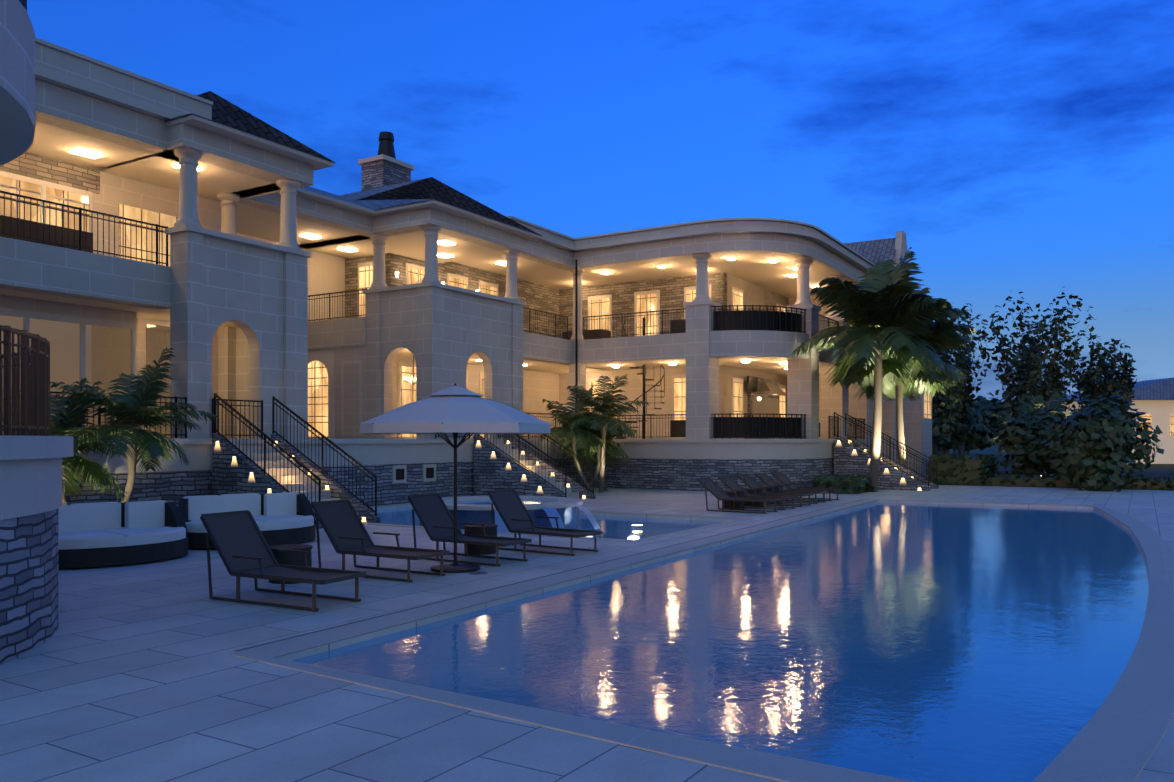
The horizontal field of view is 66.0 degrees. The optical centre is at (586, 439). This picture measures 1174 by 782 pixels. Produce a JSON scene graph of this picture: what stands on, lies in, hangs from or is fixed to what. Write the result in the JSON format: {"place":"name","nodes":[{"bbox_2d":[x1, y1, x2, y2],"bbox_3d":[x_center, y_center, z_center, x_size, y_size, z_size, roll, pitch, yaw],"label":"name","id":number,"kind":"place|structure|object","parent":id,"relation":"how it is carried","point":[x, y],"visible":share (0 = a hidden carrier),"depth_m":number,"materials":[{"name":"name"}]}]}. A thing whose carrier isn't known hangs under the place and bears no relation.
{"place":"outdoors","nodes":[
{"label":"outdoors","id":0,"kind":"place"},
{"bbox_2d":[0,180,646,436],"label":"house door mullions","id":1,"kind":"object","parent":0,"point":[83,203],"visible":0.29,"depth_m":30.84,"materials":[{"name":"white wood"}]},
{"bbox_2d":[0,315,779,437],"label":"dark house glass","id":2,"kind":"object","parent":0,"point":[108,354],"visible":0.35,"depth_m":20.94,"materials":[{"name":"glass"}]},
{"bbox_2d":[0,171,786,438],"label":"house inner walls","id":3,"kind":"structure","parent":0,"point":[538,386],"depth_m":29.92,"materials":[{"name":"beige paint"}]},
{"bbox_2d":[0,152,788,337],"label":"stone loggia walls","id":4,"kind":"structure","parent":0,"point":[535,296],"depth_m":38.32,"materials":[{"name":"beige stone"}]},
{"bbox_2d":[0,86,854,375],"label":"house ceilings","id":5,"kind":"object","parent":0,"point":[20,134],"visible":0.46,"depth_m":30.30,"materials":[{"name":"white paint"}]},
{"bbox_2d":[70,148,818,525],"bbox_3d":[-1.721,-2.531,30.353,13.830,8.870,29.344,0,0,24],"label":"ceiling light","id":6,"kind":"object","parent":5,"relation":"attached to","point":[96,154],"visible":0.52,"depth_m":30.69,"materials":[{"name":"white glass"}]},
{"bbox_2d":[0,171,931,438],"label":"house door trim","id":7,"kind":"structure","parent":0,"point":[326,358],"depth_m":30.40,"materials":[{"name":"white wood"}]},
{"bbox_2d":[0,0,937,521],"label":"iron railings","id":8,"kind":"object","parent":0,"point":[24,390],"visible":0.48,"depth_m":21.79,"materials":[{"name":"black metal"}]},
{"bbox_2d":[213,441,929,521],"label":"step lights","id":9,"kind":"object","parent":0,"point":[217,448],"visible":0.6,"depth_m":28.46},
{"bbox_2d":[0,485,1173,781],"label":"pool deck paving","id":10,"kind":"structure","parent":0,"point":[132,673],"depth_m":7.00,"materials":[{"name":"grey stone"}]},
{"bbox_2d":[11,378,148,504],"bbox_3d":[-10.129,0.334,17.499,3.028,3.101,2.932,0,0,-1],"label":"palm tree","id":11,"kind":"object","parent":10,"relation":"on","point":[86,468],"visible":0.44,"depth_m":17.54,"materials":[{"name":"green plant"}]},
{"bbox_2d":[58,500,187,568],"bbox_3d":[-7.451,1.429,14.048,1.637,0.850,2.396,0,0,40],"label":"outdoor sofa","id":12,"kind":"object","parent":10,"relation":"on","point":[98,534],"visible":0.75,"depth_m":13.99,"materials":[{"name":"white fabric"}]},
{"bbox_2d":[50,347,220,502],"bbox_3d":[-8.909,0.040,17.579,2.921,3.688,2.916,0,0,-1],"label":"palm tree","id":13,"kind":"object","parent":10,"relation":"on","point":[133,412],"visible":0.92,"depth_m":17.52,"materials":[{"name":"green plant"}]},
{"bbox_2d":[178,492,315,548],"bbox_3d":[-6.119,1.429,16.396,2.400,0.850,1.627,0,0,-38],"label":"outdoor sofa","id":14,"kind":"object","parent":10,"relation":"on","point":[284,518],"visible":0.73,"depth_m":16.34,"materials":[{"name":"white fabric"}]},
{"bbox_2d":[200,510,365,611],"bbox_3d":[-3.577,1.383,10.619,1.942,1.001,0.728,0,0,28],"label":"chaise lounge","id":15,"kind":"object","parent":10,"relation":"on","point":[241,545],"visible":1,"depth_m":10.74,"materials":[{"name":"brown metal"}]},
{"bbox_2d":[269,544,312,583],"bbox_3d":[-3.965,1.654,12.082,0.572,0.460,0.572,0,0,-1],"label":"wicker side table","id":16,"kind":"object","parent":10,"relation":"on","point":[289,558],"visible":0.52,"depth_m":11.86,"materials":[{"name":"black wicker"}]},
{"bbox_2d":[311,499,449,582],"bbox_3d":[-2.906,1.383,12.666,1.942,1.001,0.728,0,0,30],"label":"chaise lounge","id":17,"kind":"object","parent":10,"relation":"on","point":[343,527],"visible":0.9,"depth_m":12.83,"materials":[{"name":"brown metal"}]},
{"bbox_2d":[360,383,550,572],"bbox_3d":[-1.911,0.524,13.132,2.562,2.720,2.562,0,0,21],"label":"patio umbrella","id":18,"kind":"object","parent":10,"relation":"on","point":[455,410],"visible":1,"depth_m":12.34,"materials":[{"name":"fabric"}]},
{"bbox_2d":[408,493,531,566],"bbox_3d":[-1.854,1.383,14.187,1.942,1.001,0.729,0,0,33],"label":"chaise lounge","id":19,"kind":"object","parent":10,"relation":"on","point":[434,515],"visible":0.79,"depth_m":14.36,"materials":[{"name":"brown metal"}]},
{"bbox_2d":[463,524,497,554],"bbox_3d":[-1.772,1.654,15.077,0.572,0.460,0.572,0,0,-1],"label":"wicker side table","id":20,"kind":"object","parent":10,"relation":"on","point":[490,530],"visible":0.67,"depth_m":14.85,"materials":[{"name":"black wicker"}]},
{"bbox_2d":[419,506,579,528],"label":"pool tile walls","id":21,"kind":"structure","parent":10,"relation":"on","point":[570,517],"depth_m":19.10,"materials":[{"name":"tile"}]},
{"bbox_2d":[487,489,601,555],"bbox_3d":[-0.737,1.383,15.432,1.942,1.001,0.729,0,0,35],"label":"chaise lounge","id":22,"kind":"object","parent":10,"relation":"on","point":[512,511],"visible":0.92,"depth_m":15.64,"materials":[{"name":"brown metal"}]},
{"bbox_2d":[235,499,863,651],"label":"deck drain lids","id":23,"kind":"object","parent":10,"relation":"on","point":[477,572],"visible":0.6,"depth_m":11.37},
{"bbox_2d":[539,383,609,492],"bbox_3d":[-0.420,-0.080,32.129,2.694,3.928,3.105,0,0,-1],"label":"pygmy date palm","id":24,"kind":"object","parent":10,"relation":"on","point":[574,432],"visible":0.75,"depth_m":31.94,"materials":[{"name":"green plant"}]},
{"bbox_2d":[0,37,1173,781],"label":"stone trim","id":25,"kind":"structure","parent":10,"relation":"on","point":[1118,735],"depth_m":15.88,"materials":[{"name":"beige stone"}]},
{"bbox_2d":[0,215,819,438],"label":"loggia furniture","id":26,"kind":"object","parent":25,"relation":"on","point":[677,428],"visible":0.1,"depth_m":20.67,"materials":[{"name":"wicker"}]},
{"bbox_2d":[556,429,622,490],"bbox_3d":[-0.011,0.508,33.869,2.523,2.753,2.485,0,0,24],"label":"date palm","id":27,"kind":"object","parent":10,"relation":"on","point":[589,470],"visible":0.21,"depth_m":33.67,"materials":[{"name":"green plant"}]},
{"bbox_2d":[557,403,638,486],"bbox_3d":[0.404,0.213,32.829,3.054,3.343,2.828,0,0,-1],"label":"pygmy date palm","id":28,"kind":"object","parent":10,"relation":"on","point":[613,453],"visible":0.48,"depth_m":32.48,"materials":[{"name":"green plant"}]},
{"bbox_2d":[567,374,650,492],"bbox_3d":[0.747,-0.230,31.750,2.973,4.228,3.132,0,0,-1],"label":"pygmy date palm","id":29,"kind":"object","parent":10,"relation":"on","point":[603,407],"visible":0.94,"depth_m":31.52,"materials":[{"name":"green plant"}]},
{"bbox_2d":[292,499,1148,781],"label":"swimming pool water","id":30,"kind":"structure","parent":10,"relation":"in","point":[917,642],"depth_m":8.77,"materials":[{"name":"blue liquid"}]},
{"bbox_2d":[495,504,599,531],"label":"pool water","id":31,"kind":"structure","parent":30,"relation":"on","point":[549,511],"depth_m":18.92,"materials":[{"name":"blue liquid"}]},
{"bbox_2d":[724,490,744,508],"bbox_3d":[3.981,1.634,24.629,0.636,0.500,0.636,0,0,-1],"label":"wicker side table","id":32,"kind":"object","parent":10,"relation":"on","point":[728,504],"visible":0.62,"depth_m":24.36,"materials":[{"name":"brown wicker"}]},
{"bbox_2d":[697,477,779,513],"bbox_3d":[3.977,1.454,23.808,2.081,0.860,0.729,0,0,35],"label":"chaise lounge","id":33,"kind":"object","parent":10,"relation":"on","point":[711,486],"visible":1,"depth_m":23.94,"materials":[{"name":"brown metal"}]},
{"bbox_2d":[744,488,762,505],"bbox_3d":[4.713,1.634,25.822,0.636,0.500,0.636,0,0,-1],"label":"wicker side table","id":34,"kind":"object","parent":10,"relation":"on","point":[759,491],"visible":0.38,"depth_m":25.56,"materials":[{"name":"brown wicker"}]},
{"bbox_2d":[718,476,797,509],"bbox_3d":[4.710,1.454,25.001,2.081,0.860,0.729,0,0,35],"label":"chaise lounge","id":35,"kind":"object","parent":10,"relation":"on","point":[730,483],"visible":0.77,"depth_m":25.15,"materials":[{"name":"brown metal"}]},
{"bbox_2d":[763,486,779,502],"bbox_3d":[5.447,1.634,27.015,0.636,0.500,0.636,0,0,-1],"label":"wicker side table","id":36,"kind":"object","parent":10,"relation":"on","point":[776,489],"visible":0.35,"depth_m":26.75,"materials":[{"name":"brown wicker"}]},
{"bbox_2d":[737,474,813,506],"bbox_3d":[5.443,1.454,26.194,2.081,0.860,0.729,0,0,35],"label":"chaise lounge","id":37,"kind":"object","parent":10,"relation":"on","point":[748,481],"visible":0.79,"depth_m":26.34,"materials":[{"name":"brown metal"}]},
{"bbox_2d":[754,473,827,503],"bbox_3d":[6.176,1.454,27.387,2.081,0.860,0.729,0,0,35],"label":"chaise lounge","id":38,"kind":"object","parent":10,"relation":"on","point":[765,479],"visible":0.73,"depth_m":27.53,"materials":[{"name":"brown metal"}]},
{"bbox_2d":[770,471,841,500],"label":"chaise lounge","id":39,"kind":"object","parent":10,"relation":"on","point":[780,477],"visible":0.73,"depth_m":28.72,"materials":[{"name":"brown metal"}]},
{"bbox_2d":[791,247,964,491],"bbox_3d":[10.552,-2.573,33.040,5.685,8.915,5.598,0,0,36],"label":"palm tree","id":40,"kind":"object","parent":10,"relation":"on","point":[885,310],"visible":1,"depth_m":32.41,"materials":[{"name":"green plant"}]},
{"bbox_2d":[836,287,975,467],"bbox_3d":[12.624,-2.120,36.265,5.648,8.008,5.626,0,0,-1],"label":"palm tree","id":41,"kind":"object","parent":10,"relation":"on","point":[942,336],"visible":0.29,"depth_m":35.29,"materials":[{"name":"green plant"}]},
{"bbox_2d":[377,131,818,479],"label":"light fixtures","id":42,"kind":"object","parent":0,"point":[386,142],"visible":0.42,"depth_m":36.89,"materials":[{"name":"metal"}]},
{"bbox_2d":[27,0,1173,401],"label":"sky","id":43,"kind":"structure","parent":0,"point":[1025,146],"materials":[{"name":"blue"}]},
{"bbox_2d":[933,441,1173,472],"bbox_3d":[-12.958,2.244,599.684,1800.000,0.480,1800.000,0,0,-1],"label":"lawn terrain","id":44,"kind":"structure","parent":0,"point":[1152,468],"depth_m":73.73,"materials":[{"name":"green plant"}]},
{"bbox_2d":[0,160,938,665],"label":"stone wall","id":45,"kind":"structure","parent":44,"relation":"on","point":[28,584],"depth_m":25.70,"materials":[{"name":"grey stone"}]},
{"bbox_2d":[0,176,930,436],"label":"house lit windows","id":46,"kind":"structure","parent":45,"relation":"attached to","point":[143,215],"depth_m":23.15,"materials":[{"name":"yellow glass"}]},
{"bbox_2d":[0,0,931,478],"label":"exterior wall","id":47,"kind":"structure","parent":45,"relation":"on","point":[256,296],"depth_m":26.02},
{"bbox_2d":[174,148,842,339],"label":"house columns","id":48,"kind":"structure","parent":47,"relation":"on","point":[188,188],"depth_m":28.38,"materials":[{"name":"white stone"}]},
{"bbox_2d":[166,91,912,293],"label":"house slate roofs","id":49,"kind":"structure","parent":47,"relation":"on","point":[227,113],"depth_m":31.67,"materials":[{"name":"grey stone"}]},
{"bbox_2d":[308,266,784,436],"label":"lit house doors","id":50,"kind":"structure","parent":47,"relation":"attached to","point":[406,398],"depth_m":33.73,"materials":[{"name":"yellow glass"}]},
{"bbox_2d":[747,376,757,391],"bbox_3d":[7.266,-2.461,39.717,0.080,0.650,1.050,0,0,32],"label":"television","id":51,"kind":"object","parent":45,"relation":"attached to","point":[752,383],"visible":1,"depth_m":39.61,"materials":[{"name":"black"}]},
{"bbox_2d":[758,381,784,395],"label":"range hood","id":52,"kind":"object","parent":45,"relation":"attached to","point":[769,388],"visible":1,"depth_m":40.62,"materials":[{"name":"silver metal"}]},
{"bbox_2d":[938,431,956,449],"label":"tree","id":53,"kind":"object","parent":44,"relation":"on","point":[946,445],"depth_m":71.93,"materials":[{"name":"green plant"}]},
{"bbox_2d":[932,314,988,454],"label":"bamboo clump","id":54,"kind":"object","parent":44,"relation":"on","point":[942,424],"visible":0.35,"depth_m":56.65,"materials":[{"name":"green plant"}]},
{"bbox_2d":[938,411,993,454],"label":"tree","id":55,"kind":"object","parent":44,"relation":"on","point":[982,435],"visible":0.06,"depth_m":81.67,"materials":[{"name":"green plant"}]},
{"bbox_2d":[943,302,991,454],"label":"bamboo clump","id":56,"kind":"object","parent":44,"relation":"on","point":[961,434],"visible":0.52,"depth_m":59.66,"materials":[{"name":"green plant"}]},
{"bbox_2d":[946,410,989,454],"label":"tree","id":57,"kind":"object","parent":44,"relation":"on","point":[983,419],"visible":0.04,"depth_m":92.78,"materials":[{"name":"green plant"}]},
{"bbox_2d":[971,392,1014,455],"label":"tree","id":58,"kind":"object","parent":44,"relation":"on","point":[985,407],"visible":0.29,"depth_m":103.59,"materials":[{"name":"green plant"}]},
{"bbox_2d":[970,303,1069,468],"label":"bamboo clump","id":59,"kind":"object","parent":44,"relation":"on","point":[1026,380],"visible":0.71,"depth_m":58.00,"materials":[{"name":"green plant"}]},
{"bbox_2d":[1003,287,1095,416],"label":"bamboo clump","id":60,"kind":"object","parent":44,"relation":"on","point":[1054,368],"visible":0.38,"depth_m":59.78,"materials":[{"name":"green plant"}]},
{"bbox_2d":[938,470,1173,490],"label":"lawn","id":61,"kind":"structure","parent":44,"relation":"on","point":[1156,475],"depth_m":46.08,"materials":[{"name":"green plant"}]},
{"bbox_2d":[809,453,1173,493],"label":"clipped hedges","id":62,"kind":"object","parent":61,"relation":"on","point":[969,469],"visible":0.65,"depth_m":36.80,"materials":[{"name":"green plant"}]},
{"bbox_2d":[985,395,1041,446],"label":"foliage","id":63,"kind":"object","parent":61,"relation":"on","point":[1019,408],"visible":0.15,"depth_m":51.70,"materials":[{"name":"green plant"}]},
{"bbox_2d":[999,407,1065,475],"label":"sea grape shrub foliage","id":64,"kind":"object","parent":61,"relation":"on","point":[1020,438],"visible":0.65,"depth_m":40.69,"materials":[{"name":"green plant"}]},
{"bbox_2d":[1013,410,1064,473],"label":"sea grape shrub foliage","id":65,"kind":"object","parent":61,"relation":"on","point":[1027,416],"depth_m":46.29,"materials":[{"name":"green plant"}]},
{"bbox_2d":[1020,390,1089,419],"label":"foliage","id":66,"kind":"object","parent":61,"relation":"on","point":[1042,403],"visible":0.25,"depth_m":50.76,"materials":[{"name":"green plant"}]},
{"bbox_2d":[1049,393,1135,491],"bbox_3d":[18.980,0.259,33.780,2.676,3.951,3.358,0,0,-1],"label":"bush","id":67,"kind":"object","parent":61,"relation":"on","point":[1089,450],"visible":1,"depth_m":33.28,"materials":[{"name":"green plant"}]},
{"bbox_2d":[1038,391,1163,477],"bbox_3d":[21.058,0.021,37.445,4.051,4.143,4.360,0,0,-1],"label":"sea grape shrub foliage","id":68,"kind":"object","parent":61,"relation":"on","point":[1141,448],"visible":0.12,"depth_m":36.30,"materials":[{"name":"green plant"}]},
{"bbox_2d":[1062,334,1128,410],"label":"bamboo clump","id":69,"kind":"object","parent":44,"relation":"on","point":[1086,381],"visible":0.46,"depth_m":58.86,"materials":[{"name":"green plant"}]},
{"bbox_2d":[1086,345,1136,418],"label":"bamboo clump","id":70,"kind":"object","parent":44,"relation":"on","point":[1128,391],"visible":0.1,"depth_m":60.66,"materials":[{"name":"green plant"}]},
{"bbox_2d":[1061,400,1173,463],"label":"neighbour house","id":71,"kind":"structure","parent":44,"relation":"on","point":[1160,411],"depth_m":70.83,"materials":[{"name":"beige paint"}]},
{"bbox_2d":[1066,378,1173,401],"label":"roof","id":72,"kind":"structure","parent":71,"relation":"on","point":[1159,389],"depth_m":71.10,"materials":[{"name":"tile"}]},
{"bbox_2d":[1140,414,1173,435],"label":"neighbour house windows","id":73,"kind":"structure","parent":71,"relation":"in","point":[1148,416],"depth_m":70.72,"materials":[{"name":"yellow glass"}]}
]}

